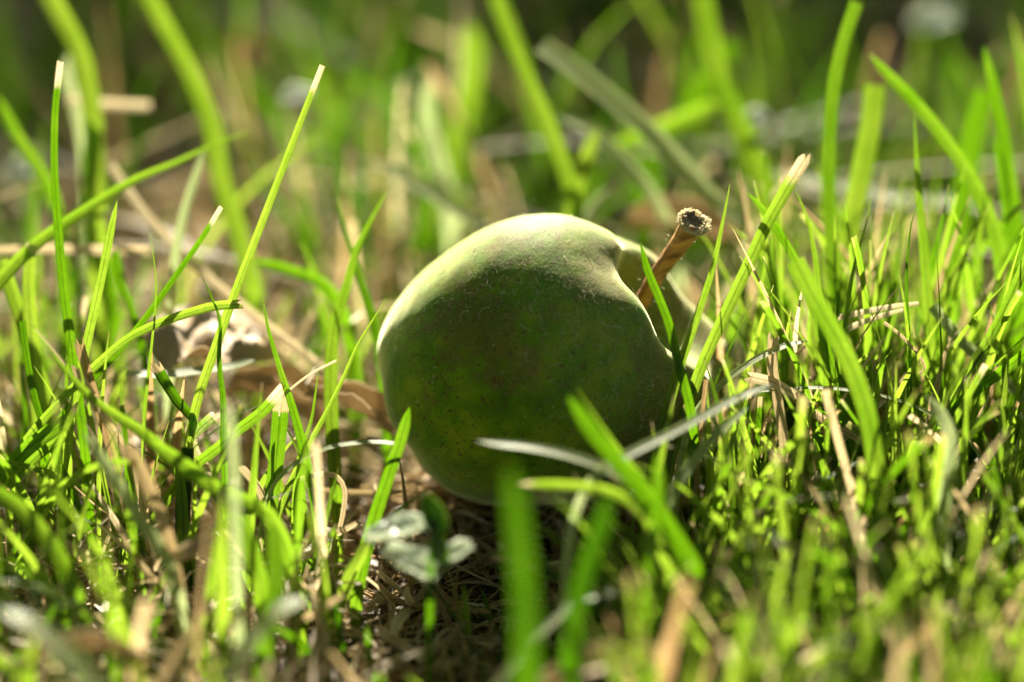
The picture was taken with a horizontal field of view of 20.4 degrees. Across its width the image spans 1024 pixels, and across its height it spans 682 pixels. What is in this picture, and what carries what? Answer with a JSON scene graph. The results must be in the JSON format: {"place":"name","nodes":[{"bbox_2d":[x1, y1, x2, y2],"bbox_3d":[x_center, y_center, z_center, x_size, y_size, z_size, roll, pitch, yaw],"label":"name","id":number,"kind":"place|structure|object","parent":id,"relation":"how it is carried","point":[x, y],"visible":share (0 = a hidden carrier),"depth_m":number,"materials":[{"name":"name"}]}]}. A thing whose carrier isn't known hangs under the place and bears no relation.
{"place":"outdoors","nodes":[
{"label":"outdoors","id":0,"kind":"place"},
{"bbox_2d":[0,271,1021,681],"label":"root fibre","id":1,"kind":"object","parent":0,"point":[374,555],"visible":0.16,"depth_m":0.45,"materials":[{"name":"plant"}]},
{"bbox_2d":[0,0,1023,681],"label":"ground","id":2,"kind":"structure","parent":0,"point":[624,516],"depth_m":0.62,"materials":[{"name":"beige plant"}]},
{"bbox_2d":[0,155,33,179],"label":"leaf scrap","id":3,"kind":"object","parent":2,"relation":"on","point":[22,170],"visible":0.74,"depth_m":0.54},
{"bbox_2d":[2,434,67,489],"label":"grass blade","id":4,"kind":"object","parent":2,"relation":"on","point":[37,456],"visible":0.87,"depth_m":0.45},
{"bbox_2d":[0,414,72,483],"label":"grass blade","id":5,"kind":"object","parent":2,"relation":"on","point":[25,450],"visible":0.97,"depth_m":0.45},
{"bbox_2d":[0,98,76,384],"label":"grass blade","id":6,"kind":"object","parent":2,"relation":"on","point":[32,159],"visible":0.47,"depth_m":0.50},
{"bbox_2d":[22,242,55,528],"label":"grass blade","id":7,"kind":"object","parent":2,"relation":"on","point":[29,299],"visible":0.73,"depth_m":0.46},
{"bbox_2d":[0,485,94,665],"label":"grass blade","id":8,"kind":"object","parent":2,"relation":"on","point":[26,516],"visible":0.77,"depth_m":0.42,"materials":[{"name":"plant"}]},
{"bbox_2d":[0,608,105,681],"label":"grass blade","id":9,"kind":"object","parent":2,"relation":"on","point":[69,654],"visible":1,"depth_m":0.39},
{"bbox_2d":[19,320,103,596],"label":"grass blade","id":10,"kind":"object","parent":2,"relation":"on","point":[35,398],"visible":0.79,"depth_m":0.45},
{"bbox_2d":[50,61,95,561],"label":"grass blade","id":11,"kind":"object","parent":2,"relation":"on","point":[69,334],"visible":0.88,"depth_m":0.46,"materials":[{"name":"plant"}]},
{"bbox_2d":[41,0,111,388],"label":"grass blade","id":12,"kind":"object","parent":2,"relation":"on","point":[61,17],"visible":0.64,"depth_m":0.50,"materials":[{"name":"plant"}]},
{"bbox_2d":[62,55,94,360],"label":"grass blade","id":13,"kind":"object","parent":2,"relation":"on","point":[70,90],"visible":0.35,"depth_m":0.52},
{"bbox_2d":[20,629,149,664],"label":"dead leaf","id":14,"kind":"object","parent":2,"relation":"on","point":[93,639],"visible":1,"depth_m":0.40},
{"bbox_2d":[81,119,125,395],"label":"grass blade","id":15,"kind":"object","parent":2,"relation":"on","point":[115,305],"visible":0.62,"depth_m":0.51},
{"bbox_2d":[73,337,138,604],"bbox_3d":[-0.064,0.022,0.450,0.010,0.044,0.012,0,22,0],"label":"dry grass leaf","id":16,"kind":"object","parent":2,"relation":"on","point":[84,362],"visible":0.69,"depth_m":0.45,"materials":[{"name":"plant"}]},
{"bbox_2d":[71,364,154,590],"bbox_3d":[-0.063,0.024,0.449,0.012,0.042,0.008,0,22,0],"label":"dry grass leaf","id":17,"kind":"object","parent":2,"relation":"on","point":[119,443],"visible":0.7,"depth_m":0.45,"materials":[{"name":"plant"}]},
{"bbox_2d":[6,299,243,579],"bbox_3d":[-0.061,0.018,0.452,0.038,0.048,0.010,0,22,0],"label":"grass blade","id":18,"kind":"object","parent":2,"relation":"on","point":[72,388],"visible":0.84,"depth_m":0.45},
{"bbox_2d":[0,131,250,290],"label":"grass blade","id":19,"kind":"object","parent":2,"relation":"on","point":[12,266],"visible":1,"depth_m":0.47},
{"bbox_2d":[37,206,222,568],"bbox_3d":[-0.061,0.010,0.456,0.035,0.060,0.001,-14,26,-30],"label":"grass blade","id":20,"kind":"object","parent":2,"relation":"on","point":[98,373],"visible":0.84,"depth_m":0.45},
{"bbox_2d":[111,250,157,462],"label":"grass blade","id":21,"kind":"object","parent":2,"relation":"on","point":[126,296],"visible":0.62,"depth_m":0.48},
{"bbox_2d":[84,432,191,678],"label":"grass blade","id":22,"kind":"object","parent":2,"relation":"on","point":[153,538],"visible":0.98,"depth_m":0.42,"materials":[{"name":"plant"}]},
{"bbox_2d":[141,234,156,462],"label":"grass blade","id":23,"kind":"object","parent":2,"relation":"on","point":[146,400],"visible":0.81,"depth_m":0.45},
{"bbox_2d":[121,441,185,600],"bbox_3d":[-0.053,0.035,0.426,0.010,0.038,0.012,0,22,0],"label":"dry grass leaf","id":24,"kind":"object","parent":2,"relation":"on","point":[149,488],"visible":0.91,"depth_m":0.42,"materials":[{"name":"plant"}]},
{"bbox_2d":[46,346,307,660],"bbox_3d":[-0.052,0.026,0.435,0.044,0.046,0.003,10,24,23],"label":"grass blade","id":25,"kind":"object","parent":2,"relation":"on","point":[264,512],"visible":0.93,"depth_m":0.43,"materials":[{"name":"plant"}]},
{"bbox_2d":[164,153,202,442],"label":"grass blade","id":26,"kind":"object","parent":2,"relation":"on","point":[171,296],"visible":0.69,"depth_m":0.48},
{"bbox_2d":[174,469,192,611],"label":"grass blade","id":27,"kind":"object","parent":2,"relation":"on","point":[182,511],"visible":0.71,"depth_m":0.45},
{"bbox_2d":[125,358,254,376],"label":"grass blade","id":28,"kind":"object","parent":2,"relation":"on","point":[194,370],"visible":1,"depth_m":0.46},
{"bbox_2d":[171,534,231,565],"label":"dead leaf","id":29,"kind":"object","parent":2,"relation":"on","point":[182,553],"visible":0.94,"depth_m":0.42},
{"bbox_2d":[141,0,269,433],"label":"grass blade","id":30,"kind":"object","parent":2,"relation":"on","point":[174,44],"visible":0.69,"depth_m":0.51,"materials":[{"name":"plant"}]},
{"bbox_2d":[144,299,275,369],"bbox_3d":[-0.051,-0.001,0.481,0.023,0.008,0.024,-15,27,-33],"label":"dead leaf","id":31,"kind":"object","parent":2,"relation":"on","point":[246,337],"visible":0.73,"depth_m":0.47,"materials":[{"name":"plant"}]},
{"bbox_2d":[151,441,275,675],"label":"grass blade","id":32,"kind":"object","parent":2,"relation":"on","point":[212,486],"visible":0.79,"depth_m":0.43,"materials":[{"name":"plant"}]},
{"bbox_2d":[143,382,288,562],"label":"grass blade","id":33,"kind":"object","parent":2,"relation":"on","point":[271,401],"visible":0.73,"depth_m":0.45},
{"bbox_2d":[202,277,231,596],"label":"grass blade","id":34,"kind":"object","parent":2,"relation":"on","point":[223,438],"visible":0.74,"depth_m":0.45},
{"bbox_2d":[106,162,345,380],"bbox_3d":[-0.046,-0.009,0.483,0.063,0.032,0.003,16,27,35],"label":"dry grass leaf","id":35,"kind":"object","parent":2,"relation":"on","point":[200,270],"visible":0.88,"depth_m":0.49,"materials":[{"name":"plant"}]},
{"bbox_2d":[227,401,244,681],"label":"grass blade","id":36,"kind":"object","parent":2,"relation":"on","point":[236,560],"visible":1,"depth_m":0.41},
{"bbox_2d":[148,65,324,545],"bbox_3d":[-0.045,-0.001,0.455,0.011,0.083,0.037,16,27,35],"label":"grass shoot","id":37,"kind":"object","parent":2,"relation":"on","point":[206,422],"depth_m":0.45,"materials":[{"name":"green plant"}]},
{"bbox_2d":[227,24,272,70],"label":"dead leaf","id":38,"kind":"object","parent":2,"relation":"on","point":[258,53],"visible":0.91,"depth_m":0.62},
{"bbox_2d":[238,462,268,557],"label":"dry grass leaf","id":39,"kind":"object","parent":2,"relation":"on","point":[244,470],"visible":0.43,"depth_m":0.45,"materials":[{"name":"plant"}]},
{"bbox_2d":[214,597,306,681],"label":"grass blade","id":40,"kind":"object","parent":2,"relation":"on","point":[236,659],"visible":1,"depth_m":0.40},
{"bbox_2d":[253,522,283,681],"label":"grass blade","id":41,"kind":"object","parent":2,"relation":"on","point":[275,582],"visible":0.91,"depth_m":0.41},
{"bbox_2d":[262,391,288,568],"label":"grass blade","id":42,"kind":"object","parent":2,"relation":"on","point":[279,424],"visible":0.59,"depth_m":0.45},
{"bbox_2d":[226,361,324,434],"bbox_3d":[-0.040,0.010,0.484,0.018,0.012,0.009,0,22,0],"label":"dead leaf","id":43,"kind":"object","parent":2,"relation":"on","point":[255,378],"visible":0.75,"depth_m":0.48,"materials":[{"name":"plant"}]},
{"bbox_2d":[263,300,315,524],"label":"grass blade","id":44,"kind":"object","parent":2,"relation":"on","point":[298,429],"visible":0.6,"depth_m":0.45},
{"bbox_2d":[293,466,315,595],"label":"grass blade","id":45,"kind":"object","parent":2,"relation":"on","point":[306,525],"visible":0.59,"depth_m":0.45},
{"bbox_2d":[291,371,318,546],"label":"grass blade","id":46,"kind":"object","parent":2,"relation":"on","point":[295,496],"visible":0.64,"depth_m":0.45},
{"bbox_2d":[252,259,363,478],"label":"grass blade","id":47,"kind":"object","parent":2,"relation":"on","point":[326,288],"visible":0.77,"depth_m":0.49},
{"bbox_2d":[297,471,347,570],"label":"dry grass leaf","id":48,"kind":"object","parent":2,"relation":"on","point":[339,479],"visible":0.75,"depth_m":0.45,"materials":[{"name":"plant"}]},
{"bbox_2d":[257,440,393,554],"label":"grass blade","id":49,"kind":"object","parent":2,"relation":"on","point":[283,472],"visible":0.65,"depth_m":0.45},
{"bbox_2d":[266,299,385,577],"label":"grass blade","id":50,"kind":"object","parent":2,"relation":"on","point":[296,469],"visible":0.71,"depth_m":0.45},
{"bbox_2d":[303,376,394,434],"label":"dead leaf","id":51,"kind":"object","parent":2,"relation":"on","point":[361,397],"visible":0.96,"depth_m":0.47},
{"bbox_2d":[324,191,386,578],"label":"grass blade","id":52,"kind":"object","parent":2,"relation":"on","point":[332,418],"visible":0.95,"depth_m":0.46,"materials":[{"name":"plant"}]},
{"bbox_2d":[334,177,391,489],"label":"grass blade","id":53,"kind":"object","parent":2,"relation":"on","point":[375,330],"visible":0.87,"depth_m":0.48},
{"bbox_2d":[349,407,410,639],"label":"grass blade","id":54,"kind":"object","parent":2,"relation":"on","point":[379,504],"visible":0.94,"depth_m":0.44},
{"bbox_2d":[364,493,474,681],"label":"herb sprig","id":55,"kind":"object","parent":2,"relation":"on","point":[428,565],"visible":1,"depth_m":0.42,"materials":[{"name":"green plant"}]},
{"bbox_2d":[384,164,479,227],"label":"grass blade","id":56,"kind":"object","parent":2,"relation":"on","point":[446,202],"visible":1,"depth_m":0.51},
{"bbox_2d":[419,80,461,252],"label":"grass blade","id":57,"kind":"object","parent":2,"relation":"on","point":[451,229],"visible":0.51,"depth_m":0.54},
{"bbox_2d":[438,22,482,247],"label":"grass blade","id":58,"kind":"object","parent":2,"relation":"on","point":[468,90],"visible":0.53,"depth_m":0.56,"materials":[{"name":"plant"}]},
{"bbox_2d":[0,0,1012,678],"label":"ground moss","id":59,"kind":"object","parent":2,"relation":"on","point":[818,44],"visible":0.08,"depth_m":0.62,"materials":[{"name":"green plant"}]},
{"bbox_2d":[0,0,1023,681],"bbox_3d":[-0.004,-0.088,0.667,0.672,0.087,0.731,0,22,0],"label":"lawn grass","id":60,"kind":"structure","parent":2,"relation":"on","point":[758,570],"depth_m":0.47,"materials":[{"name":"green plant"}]},
{"bbox_2d":[0,258,75,545],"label":"grass blade","id":61,"kind":"object","parent":60,"relation":"on","point":[12,294],"visible":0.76,"depth_m":0.47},
{"bbox_2d":[0,245,151,255],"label":"dry grass leaf","id":62,"kind":"object","parent":60,"relation":"on","point":[98,250],"visible":0.81,"depth_m":0.49,"materials":[{"name":"plant"}]},
{"bbox_2d":[63,201,116,558],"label":"grass blade","id":63,"kind":"object","parent":60,"relation":"on","point":[87,339],"visible":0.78,"depth_m":0.45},
{"bbox_2d":[60,95,150,109],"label":"dry grass leaf","id":64,"kind":"object","parent":60,"relation":"on","point":[124,104],"visible":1,"depth_m":0.52,"materials":[{"name":"plant"}]},
{"bbox_2d":[488,0,584,219],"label":"grass blade","id":65,"kind":"object","parent":60,"relation":"on","point":[535,98],"visible":0.48,"depth_m":0.51,"materials":[{"name":"plant"}]},
{"bbox_2d":[519,480,675,662],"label":"grass blade","id":66,"kind":"object","parent":60,"relation":"on","point":[640,509],"visible":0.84,"depth_m":0.41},
{"bbox_2d":[557,117,685,298],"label":"grass blade","id":67,"kind":"object","parent":60,"relation":"on","point":[618,153],"visible":0.5,"depth_m":0.51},
{"bbox_2d":[578,390,697,657],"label":"grass blade","id":68,"kind":"object","parent":60,"relation":"on","point":[673,515],"visible":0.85,"depth_m":0.42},
{"bbox_2d":[535,39,757,229],"bbox_3d":[0.024,-0.037,0.506,0.041,0.030,0.006,9,24,21],"label":"grass blade","id":69,"kind":"object","parent":60,"relation":"on","point":[666,148],"visible":0.96,"depth_m":0.51,"materials":[{"name":"plant"}]},
{"bbox_2d":[558,383,772,658],"bbox_3d":[0.023,0.030,0.429,0.037,0.045,0.002,-12,25,-27],"label":"grass blade","id":70,"kind":"object","parent":60,"relation":"on","point":[595,475],"visible":0.87,"depth_m":0.42,"materials":[{"name":"plant"}]},
{"bbox_2d":[640,243,699,540],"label":"grass blade","id":71,"kind":"object","parent":60,"relation":"on","point":[678,365],"visible":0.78,"depth_m":0.45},
{"bbox_2d":[637,185,729,593],"bbox_3d":[0.027,0.011,0.449,0.002,0.067,0.027,14,26,31],"label":"grass blade","id":72,"kind":"object","parent":60,"relation":"on","point":[673,387],"visible":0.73,"depth_m":0.45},
{"bbox_2d":[631,39,742,244],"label":"grass blade","id":73,"kind":"object","parent":60,"relation":"on","point":[700,91],"visible":0.24,"depth_m":0.55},
{"bbox_2d":[754,396,762,476],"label":"grass blade","id":74,"kind":"object","parent":60,"relation":"on","point":[757,457],"visible":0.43,"depth_m":0.45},
{"bbox_2d":[744,372,811,407],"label":"dry grass leaf","id":75,"kind":"object","parent":60,"relation":"on","point":[777,384],"visible":0.88,"depth_m":0.45,"materials":[{"name":"plant"}]},
{"bbox_2d":[747,193,858,471],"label":"grass blade","id":76,"kind":"object","parent":60,"relation":"on","point":[834,372],"visible":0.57,"depth_m":0.46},
{"bbox_2d":[787,257,886,561],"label":"grass blade","id":77,"kind":"object","parent":60,"relation":"on","point":[823,315],"visible":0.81,"depth_m":0.43,"materials":[{"name":"plant"}]},
{"bbox_2d":[822,0,862,433],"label":"grass blade","id":78,"kind":"object","parent":60,"relation":"on","point":[832,103],"visible":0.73,"depth_m":0.48,"materials":[{"name":"plant"}]},
{"bbox_2d":[834,198,871,481],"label":"grass blade","id":79,"kind":"object","parent":60,"relation":"on","point":[846,313],"visible":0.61,"depth_m":0.46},
{"bbox_2d":[827,83,884,310],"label":"grass blade","id":80,"kind":"object","parent":60,"relation":"on","point":[866,147],"visible":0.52,"depth_m":0.49,"materials":[{"name":"plant"}]},
{"bbox_2d":[837,302,918,320],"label":"dry grass leaf","id":81,"kind":"object","parent":60,"relation":"on","point":[856,313],"visible":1,"depth_m":0.46,"materials":[{"name":"plant"}]},
{"bbox_2d":[872,280,898,405],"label":"grass blade","id":82,"kind":"object","parent":60,"relation":"on","point":[883,289],"visible":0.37,"depth_m":0.47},
{"bbox_2d":[914,113,935,422],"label":"grass blade","id":83,"kind":"object","parent":60,"relation":"on","point":[927,291],"visible":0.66,"depth_m":0.47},
{"bbox_2d":[909,0,959,31],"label":"leaf scrap","id":84,"kind":"object","parent":60,"relation":"on","point":[927,16],"visible":1,"depth_m":0.58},
{"bbox_2d":[929,302,1023,402],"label":"grass blade","id":85,"kind":"object","parent":60,"relation":"on","point":[965,344],"visible":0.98,"depth_m":0.46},
{"bbox_2d":[506,466,537,681],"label":"grass blade","id":86,"kind":"object","parent":2,"relation":"on","point":[525,638],"visible":1,"depth_m":0.36,"materials":[{"name":"plant"}]},
{"bbox_2d":[377,206,728,506],"bbox_3d":[0.010,0.001,0.466,0.062,0.048,0.049,-23,0,14],"label":"apple","id":87,"kind":"object","parent":2,"relation":"on","point":[520,328],"visible":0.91,"depth_m":0.45,"materials":[{"name":"green plant"}]},
{"bbox_2d":[494,588,613,681],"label":"grass blade","id":88,"kind":"object","parent":2,"relation":"on","point":[551,621],"visible":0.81,"depth_m":0.41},
{"bbox_2d":[476,440,662,613],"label":"grass blade","id":89,"kind":"object","parent":2,"relation":"on","point":[568,454],"visible":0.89,"depth_m":0.42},
{"bbox_2d":[563,129,597,214],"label":"grass blade","id":90,"kind":"object","parent":2,"relation":"on","point":[584,164],"visible":0.3,"depth_m":0.51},
{"bbox_2d":[559,494,611,681],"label":"grass blade","id":91,"kind":"object","parent":2,"relation":"on","point":[574,624],"visible":1,"depth_m":0.39,"materials":[{"name":"plant"}]},
{"bbox_2d":[584,185,614,222],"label":"grass blade","id":92,"kind":"object","parent":2,"relation":"on","point":[594,207],"visible":0.15,"depth_m":0.51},
{"bbox_2d":[539,638,660,681],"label":"dead leaf","id":93,"kind":"object","parent":2,"relation":"on","point":[551,672],"visible":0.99,"depth_m":0.40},
{"bbox_2d":[568,396,715,680],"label":"grass blade","id":94,"kind":"object","parent":2,"relation":"on","point":[641,490],"visible":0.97,"depth_m":0.41,"materials":[{"name":"plant"}]},
{"bbox_2d":[640,454,663,681],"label":"grass blade","id":95,"kind":"object","parent":2,"relation":"on","point":[657,512],"visible":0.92,"depth_m":0.41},
{"bbox_2d":[615,100,717,151],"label":"grass blade","id":96,"kind":"object","parent":2,"relation":"on","point":[671,124],"visible":0.77,"depth_m":0.53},
{"bbox_2d":[626,195,737,251],"bbox_3d":[0.031,-0.020,0.515,0.020,0.010,0.010,0,22,0],"label":"dead leaf","id":97,"kind":"object","parent":2,"relation":"on","point":[643,215],"visible":0.71,"depth_m":0.52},
{"bbox_2d":[653,407,747,611],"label":"grass blade","id":98,"kind":"object","parent":2,"relation":"on","point":[698,454],"visible":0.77,"depth_m":0.43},
{"bbox_2d":[663,153,810,495],"bbox_3d":[0.035,0.006,0.458,0.034,0.068,0.003,-20,30,-41],"label":"grass blade","id":99,"kind":"object","parent":2,"relation":"on","point":[788,185],"visible":0.72,"depth_m":0.45,"materials":[{"name":"plant"}]},
{"bbox_2d":[691,0,786,344],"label":"grass blade","id":100,"kind":"object","parent":2,"relation":"on","point":[732,108],"visible":0.53,"depth_m":0.52,"materials":[{"name":"plant"}]},
{"bbox_2d":[673,341,806,516],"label":"grass blade","id":101,"kind":"object","parent":2,"relation":"on","point":[720,384],"visible":0.59,"depth_m":0.45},
{"bbox_2d":[738,169,755,437],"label":"dry grass leaf","id":102,"kind":"object","parent":2,"relation":"on","point":[753,286],"visible":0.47,"depth_m":0.48,"materials":[{"name":"plant"}]},
{"bbox_2d":[757,332,788,525],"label":"dry grass leaf","id":103,"kind":"object","parent":2,"relation":"on","point":[777,396],"visible":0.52,"depth_m":0.45,"materials":[{"name":"plant"}]},
{"bbox_2d":[768,231,798,448],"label":"grass blade","id":104,"kind":"object","parent":2,"relation":"on","point":[783,316],"visible":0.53,"depth_m":0.47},
{"bbox_2d":[795,190,828,452],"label":"grass blade","id":105,"kind":"object","parent":2,"relation":"on","point":[823,374],"visible":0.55,"depth_m":0.46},
{"bbox_2d":[773,168,976,207],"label":"grass blade","id":106,"kind":"object","parent":2,"relation":"on","point":[875,189],"visible":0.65,"depth_m":0.53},
{"bbox_2d":[761,386,990,515],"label":"grass blade","id":107,"kind":"object","parent":2,"relation":"on","point":[972,445],"visible":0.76,"depth_m":0.45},
{"bbox_2d":[904,197,919,467],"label":"grass blade","id":108,"kind":"object","parent":2,"relation":"on","point":[909,382],"visible":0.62,"depth_m":0.45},
{"bbox_2d":[869,54,1010,390],"bbox_3d":[0.073,-0.011,0.486,0.030,0.074,0.004,18,28,37],"label":"grass blade","id":109,"kind":"object","parent":2,"relation":"on","point":[912,100],"visible":0.65,"depth_m":0.48,"materials":[{"name":"plant"}]},
{"bbox_2d":[926,396,956,599],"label":"grass blade","id":110,"kind":"object","parent":2,"relation":"on","point":[944,421],"visible":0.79,"depth_m":0.42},
{"bbox_2d":[940,87,991,359],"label":"grass blade","id":111,"kind":"object","parent":2,"relation":"on","point":[976,124],"visible":0.43,"depth_m":0.51,"materials":[{"name":"plant"}]},
{"bbox_2d":[920,348,1023,479],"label":"grass blade","id":112,"kind":"object","parent":2,"relation":"on","point":[997,374],"visible":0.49,"depth_m":0.45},
{"bbox_2d":[923,254,1023,528],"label":"grass blade","id":113,"kind":"object","parent":2,"relation":"on","point":[997,322],"visible":0.49,"depth_m":0.45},
{"bbox_2d":[983,46,1023,406],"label":"grass blade","id":114,"kind":"object","parent":2,"relation":"on","point":[1002,130],"visible":0.66,"depth_m":0.48,"materials":[{"name":"plant"}]},
{"bbox_2d":[994,133,1013,353],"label":"grass blade","id":115,"kind":"object","parent":2,"relation":"on","point":[1007,229],"visible":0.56,"depth_m":0.48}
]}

